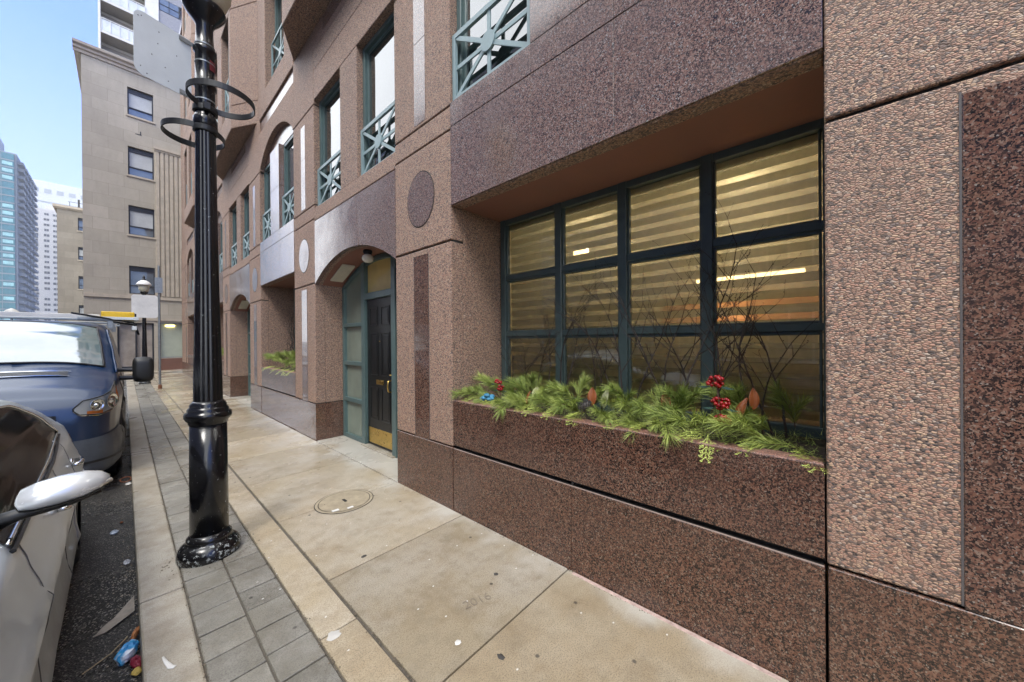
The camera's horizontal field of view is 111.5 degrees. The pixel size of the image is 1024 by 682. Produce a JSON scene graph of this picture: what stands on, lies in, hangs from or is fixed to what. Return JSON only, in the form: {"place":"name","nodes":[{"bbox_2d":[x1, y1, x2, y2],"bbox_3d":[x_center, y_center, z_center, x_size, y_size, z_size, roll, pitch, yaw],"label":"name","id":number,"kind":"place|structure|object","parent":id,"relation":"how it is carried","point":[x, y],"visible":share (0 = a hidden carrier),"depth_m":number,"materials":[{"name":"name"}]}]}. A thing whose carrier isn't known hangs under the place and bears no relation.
{"place":"outdoors","nodes":[
{"label":"outdoors","id":0,"kind":"place"},
{"bbox_2d":[0,0,97,188],"label":"sky","id":1,"kind":"structure","parent":0,"point":[41,116],"materials":[{"name":"blue"}]},
{"bbox_2d":[124,369,181,375],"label":"pavement","id":2,"kind":"structure","parent":0,"point":[162,371],"depth_m":18.81,"materials":[{"name":"concrete"}]},
{"bbox_2d":[133,380,342,681],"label":"paver strip","id":3,"kind":"object","parent":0,"point":[249,624],"visible":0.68,"depth_m":1.99,"materials":[{"name":"concrete"}]},
{"bbox_2d":[136,275,151,383],"bbox_3d":[-13.648,-0.420,12.943,0.414,4.043,0.414,0,0,-5],"label":"street lamp","id":4,"kind":"object","parent":3,"relation":"on","point":[143,284],"visible":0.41,"depth_m":12.89,"materials":[{"name":"black metal"}]},
{"bbox_2d":[160,0,254,568],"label":"street lamp","id":5,"kind":"object","parent":3,"relation":"on","point":[213,537],"visible":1,"depth_m":2.43,"materials":[{"name":"black metal"}]},
{"bbox_2d":[133,10,194,98],"bbox_3d":[-2.282,-1.884,2.315,0.013,0.405,0.327,0,0,24],"label":"traffic sign","id":6,"kind":"object","parent":5,"relation":"attached to","point":[162,54],"visible":0.95,"depth_m":2.29,"materials":[{"name":"metal"}]},
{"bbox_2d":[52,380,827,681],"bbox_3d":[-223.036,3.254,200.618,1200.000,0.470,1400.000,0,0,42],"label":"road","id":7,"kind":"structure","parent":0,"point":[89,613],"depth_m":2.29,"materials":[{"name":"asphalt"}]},
{"bbox_2d":[0,139,38,319],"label":"glass tower","id":8,"kind":"structure","parent":7,"relation":"on","point":[18,228],"depth_m":151.70,"materials":[{"name":"glass"}]},
{"bbox_2d":[34,205,57,320],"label":"cream apartment tower","id":9,"kind":"structure","parent":7,"relation":"on","point":[46,257],"depth_m":198.93,"materials":[{"name":"concrete"}]},
{"bbox_2d":[0,400,112,681],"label":"silver sedan","id":10,"kind":"object","parent":7,"relation":"on","point":[48,483],"visible":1,"depth_m":1.35,"materials":[{"name":"paint"}]},
{"bbox_2d":[32,179,82,208],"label":"pale slab block","id":11,"kind":"structure","parent":7,"relation":"on","point":[49,193],"depth_m":304.94,"materials":[{"name":"concrete"}]},
{"bbox_2d":[52,200,83,321],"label":"limestone wing","id":12,"kind":"structure","parent":7,"relation":"on","point":[70,257],"depth_m":34.15,"materials":[{"name":"stone"}]},
{"bbox_2d":[0,316,153,474],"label":"blue van","id":13,"kind":"object","parent":7,"relation":"on","point":[69,376],"visible":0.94,"depth_m":4.00,"materials":[{"name":"paint"}]},
{"bbox_2d":[0,311,99,317],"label":"extension ladder","id":14,"kind":"object","parent":13,"relation":"on","point":[34,314],"visible":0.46,"depth_m":4.98,"materials":[{"name":"white metal"}]},
{"bbox_2d":[71,312,139,334],"bbox_3d":[-6.210,-0.256,5.360,0.840,0.317,0.677,0,0,42],"label":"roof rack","id":15,"kind":"object","parent":13,"relation":"attached to","point":[117,319],"visible":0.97,"depth_m":5.28,"materials":[{"name":"silver metal"}]},
{"bbox_2d":[101,311,135,320],"bbox_3d":[-6.128,-0.387,5.440,0.376,0.120,0.360,0,0,42],"label":"yellow case","id":16,"kind":"object","parent":13,"relation":"on","point":[115,314],"visible":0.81,"depth_m":5.31,"materials":[{"name":"plastic"}]},
{"bbox_2d":[93,596,134,637],"bbox_3d":[-2.311,1.623,2.072,0.083,0.041,0.280,-1,0,-13],"label":"paper scrap","id":17,"kind":"object","parent":7,"relation":"on","point":[127,609],"visible":1,"depth_m":2.05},
{"bbox_2d":[106,398,140,680],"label":"gutter grit","id":18,"kind":"object","parent":7,"relation":"on","point":[125,535],"visible":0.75,"depth_m":2.80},
{"bbox_2d":[114,639,138,666],"bbox_3d":[-1.997,1.611,1.808,0.077,0.072,0.170,-1,0,-34],"label":"plastic bag","id":19,"kind":"object","parent":7,"relation":"on","point":[126,652],"visible":0.99,"depth_m":1.78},
{"bbox_2d":[72,37,181,369],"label":"limestone building","id":20,"kind":"structure","parent":7,"relation":"on","point":[131,188],"depth_m":18.92,"materials":[{"name":"stone"}]},
{"bbox_2d":[117,323,153,367],"bbox_3d":[-20.641,0.257,19.151,0.110,2.500,1.370,0,0,42],"label":"entrance window","id":21,"kind":"structure","parent":20,"relation":"in","point":[129,344],"depth_m":19.05,"materials":[{"name":"glass"}]},
{"bbox_2d":[126,87,154,123],"bbox_3d":[-20.520,-12.974,19.258,0.250,1.600,1.100,0,0,42],"label":"window","id":22,"kind":"structure","parent":20,"relation":"in","point":[139,104],"depth_m":19.29,"materials":[{"name":"glass"}]},
{"bbox_2d":[126,147,155,181],"bbox_3d":[-20.494,-9.750,19.265,0.250,1.650,1.100,0,0,42],"label":"window","id":23,"kind":"structure","parent":20,"relation":"in","point":[140,162],"depth_m":19.30,"materials":[{"name":"glass"}]},
{"bbox_2d":[127,205,155,239],"bbox_3d":[-20.467,-6.535,19.272,0.250,1.680,1.100,0,0,42],"label":"window","id":24,"kind":"structure","parent":20,"relation":"in","point":[141,220],"depth_m":19.30,"materials":[{"name":"glass"}]},
{"bbox_2d":[128,266,156,295],"bbox_3d":[-20.441,-3.285,19.280,0.250,1.620,1.100,0,0,42],"label":"window","id":25,"kind":"structure","parent":20,"relation":"in","point":[136,273],"depth_m":19.24,"materials":[{"name":"glass"}]},
{"bbox_2d":[161,323,181,357],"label":"shop window","id":26,"kind":"structure","parent":20,"relation":"in","point":[171,333],"depth_m":20.23,"materials":[{"name":"glass"}]},
{"bbox_2d":[130,655,140,668],"bbox_3d":[-1.899,1.624,1.762,0.122,0.043,0.044,0,0,30],"label":"wrapper","id":27,"kind":"object","parent":7,"relation":"on","point":[135,661],"visible":0.91,"depth_m":1.75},
{"bbox_2d":[98,0,181,61],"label":"balcony tower","id":28,"kind":"structure","parent":7,"relation":"on","point":[115,26],"depth_m":32.57,"materials":[{"name":"white concrete"}]},
{"bbox_2d":[126,380,206,681],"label":"kerb","id":29,"kind":"structure","parent":7,"relation":"on","point":[166,627],"depth_m":2.18,"materials":[{"name":"concrete"}]},
{"bbox_2d":[179,0,1023,681],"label":"granite building","id":30,"kind":"structure","parent":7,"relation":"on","point":[421,204],"depth_m":2.11,"materials":[{"name":"stone"}]},
{"bbox_2d":[219,223,222,271],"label":"window","id":31,"kind":"structure","parent":30,"relation":"in","point":[221,255],"depth_m":10.77,"materials":[{"name":"teal paint"}]},
{"bbox_2d":[225,55,228,118],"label":"window","id":32,"kind":"structure","parent":30,"relation":"in","point":[226,94],"depth_m":8.43,"materials":[{"name":"teal paint"}]},
{"bbox_2d":[231,206,236,267],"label":"window","id":33,"kind":"structure","parent":30,"relation":"in","point":[234,248],"depth_m":9.58,"materials":[{"name":"teal paint"}]},
{"bbox_2d":[243,190,249,258],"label":"window","id":34,"kind":"structure","parent":30,"relation":"in","point":[246,251],"depth_m":8.64,"materials":[{"name":"teal paint"}]},
{"bbox_2d":[263,163,270,240],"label":"window","id":35,"kind":"structure","parent":30,"relation":"in","point":[267,202],"depth_m":7.39,"materials":[{"name":"teal paint"}]},
{"bbox_2d":[271,0,283,76],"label":"window","id":36,"kind":"structure","parent":30,"relation":"in","point":[278,40],"depth_m":7.11,"materials":[{"name":"glass"}]},
{"bbox_2d":[282,135,293,226],"bbox_3d":[-3.944,-2.873,6.271,0.819,1.577,0.129,0,0,42],"label":"window","id":37,"kind":"structure","parent":30,"relation":"in","point":[288,198],"depth_m":6.43,"materials":[{"name":"glass"}]},
{"bbox_2d":[317,78,340,205],"bbox_3d":[-2.578,-2.830,5.042,0.944,1.636,0.129,0,0,42],"label":"window","id":38,"kind":"structure","parent":30,"relation":"in","point":[329,172],"depth_m":5.14,"materials":[{"name":"glass"}]},
{"bbox_2d":[361,11,396,174],"bbox_3d":[-1.518,-2.837,4.089,0.894,1.636,0.129,0,0,42],"label":"window","id":39,"kind":"structure","parent":30,"relation":"in","point":[378,131],"depth_m":4.15,"materials":[{"name":"glass"}]},
{"bbox_2d":[367,296,391,451],"bbox_3d":[-1.829,0.439,4.805,0.740,2.070,0.117,0,0,42],"label":"door","id":40,"kind":"structure","parent":30,"relation":"in","point":[378,309],"depth_m":4.82,"materials":[{"name":"black paint"}]},
{"bbox_2d":[448,386,478,401],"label":"pine bough","id":41,"kind":"object","parent":30,"relation":"on","point":[466,391],"visible":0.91,"depth_m":3.08,"materials":[{"name":"green plant"}]},
{"bbox_2d":[468,383,489,393],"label":"pine bough","id":42,"kind":"object","parent":30,"relation":"on","point":[476,388],"visible":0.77,"depth_m":3.06,"materials":[{"name":"green plant"}]},
{"bbox_2d":[452,0,530,99],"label":"window","id":43,"kind":"structure","parent":30,"relation":"in","point":[489,33],"depth_m":2.89,"materials":[{"name":"teal paint"}]},
{"bbox_2d":[477,376,508,395],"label":"pine bough","id":44,"kind":"object","parent":30,"relation":"on","point":[489,381],"visible":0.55,"depth_m":3.05,"materials":[{"name":"green plant"}]},
{"bbox_2d":[491,396,521,420],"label":"pine bough","id":45,"kind":"object","parent":30,"relation":"on","point":[497,402],"visible":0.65,"depth_m":2.69,"materials":[{"name":"green plant"}]},
{"bbox_2d":[501,390,537,407],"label":"pine bough","id":46,"kind":"object","parent":45,"relation":"on","point":[512,398],"visible":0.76,"depth_m":2.68,"materials":[{"name":"green plant"}]},
{"bbox_2d":[504,375,532,400],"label":"pine bough","id":47,"kind":"object","parent":30,"relation":"on","point":[520,384],"visible":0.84,"depth_m":2.82,"materials":[{"name":"green plant"}]},
{"bbox_2d":[520,371,538,389],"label":"pine bough","id":48,"kind":"object","parent":30,"relation":"on","point":[531,378],"visible":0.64,"depth_m":3.01,"materials":[{"name":"green plant"}]},
{"bbox_2d":[524,372,541,390],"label":"pine bough","id":49,"kind":"object","parent":30,"relation":"on","point":[534,384],"visible":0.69,"depth_m":3.02,"materials":[{"name":"green plant"}]},
{"bbox_2d":[517,315,555,390],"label":"birch branch","id":50,"kind":"object","parent":30,"relation":"on","point":[536,358],"visible":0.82,"depth_m":3.06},
{"bbox_2d":[527,390,552,407],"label":"pine bough","id":51,"kind":"object","parent":30,"relation":"on","point":[536,398],"visible":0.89,"depth_m":2.50,"materials":[{"name":"green plant"}]},
{"bbox_2d":[535,300,562,397],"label":"birch branch","id":52,"kind":"object","parent":30,"relation":"on","point":[549,345],"visible":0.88,"depth_m":2.97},
{"bbox_2d":[536,383,561,396],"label":"pine bough","id":53,"kind":"object","parent":30,"relation":"on","point":[541,391],"visible":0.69,"depth_m":2.63,"materials":[{"name":"green plant"}]},
{"bbox_2d":[538,305,564,386],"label":"birch branch","id":54,"kind":"object","parent":30,"relation":"on","point":[543,359],"visible":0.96,"depth_m":2.92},
{"bbox_2d":[541,379,576,403],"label":"pine bough","id":55,"kind":"object","parent":30,"relation":"on","point":[565,392],"visible":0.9,"depth_m":2.60,"materials":[{"name":"green plant"}]},
{"bbox_2d":[548,396,579,412],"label":"pine bough","id":56,"kind":"object","parent":30,"relation":"on","point":[568,407],"visible":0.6,"depth_m":2.41,"materials":[{"name":"green plant"}]},
{"bbox_2d":[548,394,585,416],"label":"pine bough","id":57,"kind":"object","parent":30,"relation":"on","point":[578,399],"visible":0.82,"depth_m":2.39,"materials":[{"name":"green plant"}]},
{"bbox_2d":[550,262,603,394],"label":"birch branch","id":58,"kind":"object","parent":30,"relation":"on","point":[572,323],"visible":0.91,"depth_m":2.81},
{"bbox_2d":[560,289,595,399],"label":"birch branch","id":59,"kind":"object","parent":30,"relation":"on","point":[572,364],"visible":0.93,"depth_m":2.84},
{"bbox_2d":[540,296,616,413],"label":"birch branch","id":60,"kind":"object","parent":30,"relation":"on","point":[577,324],"visible":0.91,"depth_m":2.52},
{"bbox_2d":[570,370,593,396],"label":"pine bough","id":61,"kind":"object","parent":30,"relation":"on","point":[584,380],"visible":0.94,"depth_m":2.78,"materials":[{"name":"green plant"}]},
{"bbox_2d":[566,309,603,408],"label":"birch branch","id":62,"kind":"object","parent":30,"relation":"on","point":[592,357],"visible":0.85,"depth_m":2.72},
{"bbox_2d":[578,399,592,412],"bbox_3d":[0.492,0.436,2.332,0.101,0.089,0.088,-36,-33,6],"label":"pinecone","id":63,"kind":"object","parent":30,"relation":"in","point":[586,404],"visible":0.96,"depth_m":2.31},
{"bbox_2d":[587,387,596,405],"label":"magnolia leaf","id":64,"kind":"object","parent":63,"relation":"on","point":[591,396],"visible":0.87,"depth_m":2.35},
{"bbox_2d":[586,325,611,410],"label":"birch branch","id":65,"kind":"object","parent":30,"relation":"on","point":[600,367],"visible":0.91,"depth_m":2.58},
{"bbox_2d":[585,405,619,430],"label":"pine bough","id":66,"kind":"object","parent":30,"relation":"on","point":[607,416],"visible":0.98,"depth_m":2.19,"materials":[{"name":"green plant"}]},
{"bbox_2d":[567,262,645,414],"bbox_3d":[0.668,-0.107,2.662,0.704,1.273,0.190,0,0,42],"label":"birch branch","id":67,"kind":"object","parent":30,"relation":"on","point":[619,364],"visible":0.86,"depth_m":2.60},
{"bbox_2d":[596,395,627,408],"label":"pine bough","id":68,"kind":"object","parent":30,"relation":"on","point":[607,402],"visible":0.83,"depth_m":2.32,"materials":[{"name":"green plant"}]},
{"bbox_2d":[598,378,636,405],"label":"pine bough","id":69,"kind":"object","parent":30,"relation":"on","point":[615,389],"visible":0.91,"depth_m":2.35,"materials":[{"name":"green plant"}]},
{"bbox_2d":[610,392,648,411],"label":"pine bough","id":70,"kind":"object","parent":30,"relation":"on","point":[623,405],"visible":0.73,"depth_m":2.25,"materials":[{"name":"green plant"}]},
{"bbox_2d":[599,273,661,393],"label":"birch branch","id":71,"kind":"object","parent":30,"relation":"on","point":[640,348],"visible":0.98,"depth_m":2.33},
{"bbox_2d":[618,415,648,443],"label":"pine bough","id":72,"kind":"object","parent":30,"relation":"on","point":[628,421],"visible":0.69,"depth_m":2.09,"materials":[{"name":"green plant"}]},
{"bbox_2d":[621,402,655,423],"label":"pine bough","id":73,"kind":"object","parent":30,"relation":"on","point":[628,414],"visible":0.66,"depth_m":2.11,"materials":[{"name":"green plant"}]},
{"bbox_2d":[627,396,662,417],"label":"pine bough","id":74,"kind":"object","parent":30,"relation":"on","point":[639,405],"visible":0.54,"depth_m":2.12,"materials":[{"name":"green plant"}]},
{"bbox_2d":[470,392,822,456],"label":"ground needles","id":75,"kind":"object","parent":30,"relation":"on","point":[589,415],"visible":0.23,"depth_m":1.92,"materials":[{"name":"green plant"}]},
{"bbox_2d":[473,370,498,395],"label":"pine bough","id":76,"kind":"object","parent":75,"relation":"on","point":[481,377],"visible":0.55,"depth_m":3.16,"materials":[{"name":"green plant"}]},
{"bbox_2d":[643,381,671,411],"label":"pine bough","id":77,"kind":"object","parent":75,"relation":"on","point":[655,397],"visible":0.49,"depth_m":2.42,"materials":[{"name":"green plant"}]},
{"bbox_2d":[684,406,736,440],"bbox_3d":[1.037,0.421,1.823,0.259,0.188,0.274,0,0,27],"label":"pine bough","id":78,"kind":"object","parent":75,"relation":"on","point":[696,420],"visible":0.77,"depth_m":1.83,"materials":[{"name":"green plant"}]},
{"bbox_2d":[701,409,760,440],"bbox_3d":[1.077,0.402,1.737,0.263,0.192,0.250,-1,0,-38],"label":"pine bough","id":79,"kind":"object","parent":75,"relation":"on","point":[735,425],"visible":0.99,"depth_m":1.72,"materials":[{"name":"green plant"}]},
{"bbox_2d":[699,375,736,439],"bbox_3d":[1.075,0.344,1.810,0.195,0.336,0.077,0,0,42],"label":"berry pick","id":80,"kind":"object","parent":79,"relation":"attached to","point":[721,404],"visible":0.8,"depth_m":1.80,"materials":[{"name":"red plant"}]},
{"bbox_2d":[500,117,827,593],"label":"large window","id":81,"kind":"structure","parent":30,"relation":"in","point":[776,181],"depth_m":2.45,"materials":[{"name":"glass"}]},
{"bbox_2d":[637,264,696,399],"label":"birch branch","id":82,"kind":"object","parent":30,"relation":"on","point":[644,377],"visible":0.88,"depth_m":2.43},
{"bbox_2d":[638,397,697,430],"bbox_3d":[0.862,0.410,1.974,0.263,0.201,0.258,-1,0,-33],"label":"pine bough","id":83,"kind":"object","parent":30,"relation":"on","point":[667,415],"visible":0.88,"depth_m":1.97,"materials":[{"name":"green plant"}]},
{"bbox_2d":[644,414,691,451],"bbox_3d":[0.851,0.500,1.891,0.283,0.196,0.240,-1,0,-39],"label":"pine bough","id":84,"kind":"object","parent":30,"relation":"on","point":[655,423],"visible":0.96,"depth_m":1.90,"materials":[{"name":"green plant"}]},
{"bbox_2d":[654,399,692,416],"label":"pine bough","id":85,"kind":"object","parent":30,"relation":"on","point":[681,410],"visible":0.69,"depth_m":2.01,"materials":[{"name":"green plant"}]},
{"bbox_2d":[653,381,695,418],"bbox_3d":[0.949,0.345,2.046,0.278,0.330,0.180,-13,33,53],"label":"pine bough","id":86,"kind":"object","parent":30,"relation":"on","point":[678,397],"visible":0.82,"depth_m":2.03,"materials":[{"name":"green plant"}]},
{"bbox_2d":[636,267,717,416],"bbox_3d":[1.000,0.035,2.163,0.464,0.986,0.238,0,0,42],"label":"birch branch","id":87,"kind":"object","parent":30,"relation":"on","point":[683,372],"visible":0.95,"depth_m":2.20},
{"bbox_2d":[641,238,716,418],"bbox_3d":[1.095,-0.091,2.315,0.466,1.235,0.138,0,0,42],"label":"birch branch","id":88,"kind":"object","parent":30,"relation":"on","point":[664,372],"visible":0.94,"depth_m":2.35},
{"bbox_2d":[672,382,713,415],"bbox_3d":[1.087,0.358,2.127,0.292,0.322,0.178,-5,40,-18],"label":"pine bough","id":89,"kind":"object","parent":30,"relation":"on","point":[695,395],"visible":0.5,"depth_m":2.10,"materials":[{"name":"green plant"}]},
{"bbox_2d":[679,269,755,431],"bbox_3d":[1.136,0.081,1.954,0.382,0.893,0.238,0,0,32],"label":"birch branch","id":90,"kind":"object","parent":30,"relation":"on","point":[716,339],"visible":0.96,"depth_m":1.97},
{"bbox_2d":[701,374,737,406],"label":"pine bough","id":91,"kind":"object","parent":30,"relation":"on","point":[711,390],"visible":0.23,"depth_m":2.13,"materials":[{"name":"green plant"}]},
{"bbox_2d":[693,271,754,433],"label":"birch branch","id":92,"kind":"object","parent":30,"relation":"on","point":[718,362],"visible":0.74,"depth_m":2.11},
{"bbox_2d":[689,238,773,435],"bbox_3d":[1.285,-0.049,2.077,0.439,1.151,0.226,0,0,42],"label":"birch branch","id":93,"kind":"object","parent":30,"relation":"on","point":[751,381],"visible":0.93,"depth_m":2.03,"materials":[{"name":"wood"}]},
{"bbox_2d":[713,379,751,411],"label":"pine bough","id":94,"kind":"object","parent":30,"relation":"on","point":[735,396],"visible":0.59,"depth_m":1.97,"materials":[{"name":"green plant"}]},
{"bbox_2d":[710,282,763,416],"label":"birch branch","id":95,"kind":"object","parent":30,"relation":"on","point":[711,411],"visible":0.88,"depth_m":1.91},
{"bbox_2d":[713,396,761,424],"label":"pine bough","id":96,"kind":"object","parent":30,"relation":"on","point":[747,412],"visible":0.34,"depth_m":1.79,"materials":[{"name":"green plant"}]},
{"bbox_2d":[713,401,764,432],"bbox_3d":[1.210,0.403,1.885,0.269,0.186,0.231,0,0,42],"label":"pine bough","id":97,"kind":"object","parent":30,"relation":"on","point":[726,412],"visible":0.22,"depth_m":1.88,"materials":[{"name":"green plant"}]},
{"bbox_2d":[749,388,759,410],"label":"magnolia leaf","id":98,"kind":"object","parent":97,"relation":"on","point":[754,399],"visible":0.93,"depth_m":1.82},
{"bbox_2d":[683,191,800,391],"bbox_3d":[1.291,-0.179,2.034,0.620,1.409,0.286,0,0,42],"label":"birch branch","id":99,"kind":"object","parent":30,"relation":"on","point":[711,327],"visible":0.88,"depth_m":2.13,"materials":[{"name":"wood"}]},
{"bbox_2d":[725,409,773,432],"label":"pine bough","id":100,"kind":"object","parent":30,"relation":"on","point":[763,425],"visible":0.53,"depth_m":1.79,"materials":[{"name":"green plant"}]},
{"bbox_2d":[735,398,747,416],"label":"magnolia leaf","id":101,"kind":"object","parent":100,"relation":"on","point":[742,405],"visible":0.56,"depth_m":1.83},
{"bbox_2d":[724,243,785,430],"bbox_3d":[1.353,-0.026,1.964,0.290,1.104,0.170,0,0,42],"label":"birch branch","id":102,"kind":"object","parent":30,"relation":"on","point":[741,339],"visible":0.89,"depth_m":1.99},
{"bbox_2d":[709,271,808,437],"bbox_3d":[1.415,0.055,2.018,0.474,0.938,0.181,0,0,31],"label":"birch branch","id":103,"kind":"object","parent":30,"relation":"on","point":[783,409],"visible":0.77,"depth_m":1.98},
{"bbox_2d":[739,429,792,449],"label":"pine bough","id":104,"kind":"object","parent":30,"relation":"on","point":[766,442],"visible":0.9,"depth_m":1.68,"materials":[{"name":"green plant"}]},
{"bbox_2d":[741,307,824,436],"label":"birch branch","id":105,"kind":"object","parent":30,"relation":"on","point":[763,400],"visible":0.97,"depth_m":1.84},
{"bbox_2d":[762,375,815,426],"bbox_3d":[1.472,0.319,1.872,0.184,0.308,0.270,-23,6,-25],"label":"pine bough","id":106,"kind":"object","parent":30,"relation":"on","point":[785,402],"visible":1,"depth_m":1.88,"materials":[{"name":"green plant"}]},
{"bbox_2d":[790,446,828,473],"bbox_3d":[1.299,0.515,1.523,0.142,0.032,0.235,-4,4,25],"label":"cedar spray","id":107,"kind":"object","parent":30,"relation":"on","point":[812,453],"visible":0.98,"depth_m":1.52,"materials":[{"name":"green plant"}]},
{"bbox_2d":[151,373,828,681],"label":"sidewalk","id":108,"kind":"structure","parent":0,"point":[416,577],"depth_m":2.11,"materials":[{"name":"concrete"}]},
{"bbox_2d":[131,265,162,388],"bbox_3d":[-11.786,-0.443,11.274,0.100,4.070,0.700,0,0,42],"label":"sign pole","id":109,"kind":"object","parent":108,"relation":"on","point":[145,306],"visible":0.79,"depth_m":11.36,"materials":[{"name":"metal"}]},
{"bbox_2d":[327,630,340,640],"bbox_3d":[-0.913,1.501,1.782,0.065,0.002,0.069,0,0,42],"label":"gum spot","id":110,"kind":"object","parent":108,"relation":"on","point":[332,635],"visible":1,"depth_m":1.78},
{"bbox_2d":[314,489,372,513],"bbox_3d":[-1.574,1.500,3.279,0.504,0.008,0.504,0,0,42],"label":"manhole cover","id":111,"kind":"object","parent":108,"relation":"on","point":[336,502],"visible":1,"depth_m":3.26,"materials":[{"name":"beige metal"}]},
{"bbox_2d":[142,402,644,681],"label":"pavement grit","id":112,"kind":"object","parent":108,"relation":"on","point":[397,662],"visible":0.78,"depth_m":2.18,"materials":[{"name":"gravel"}]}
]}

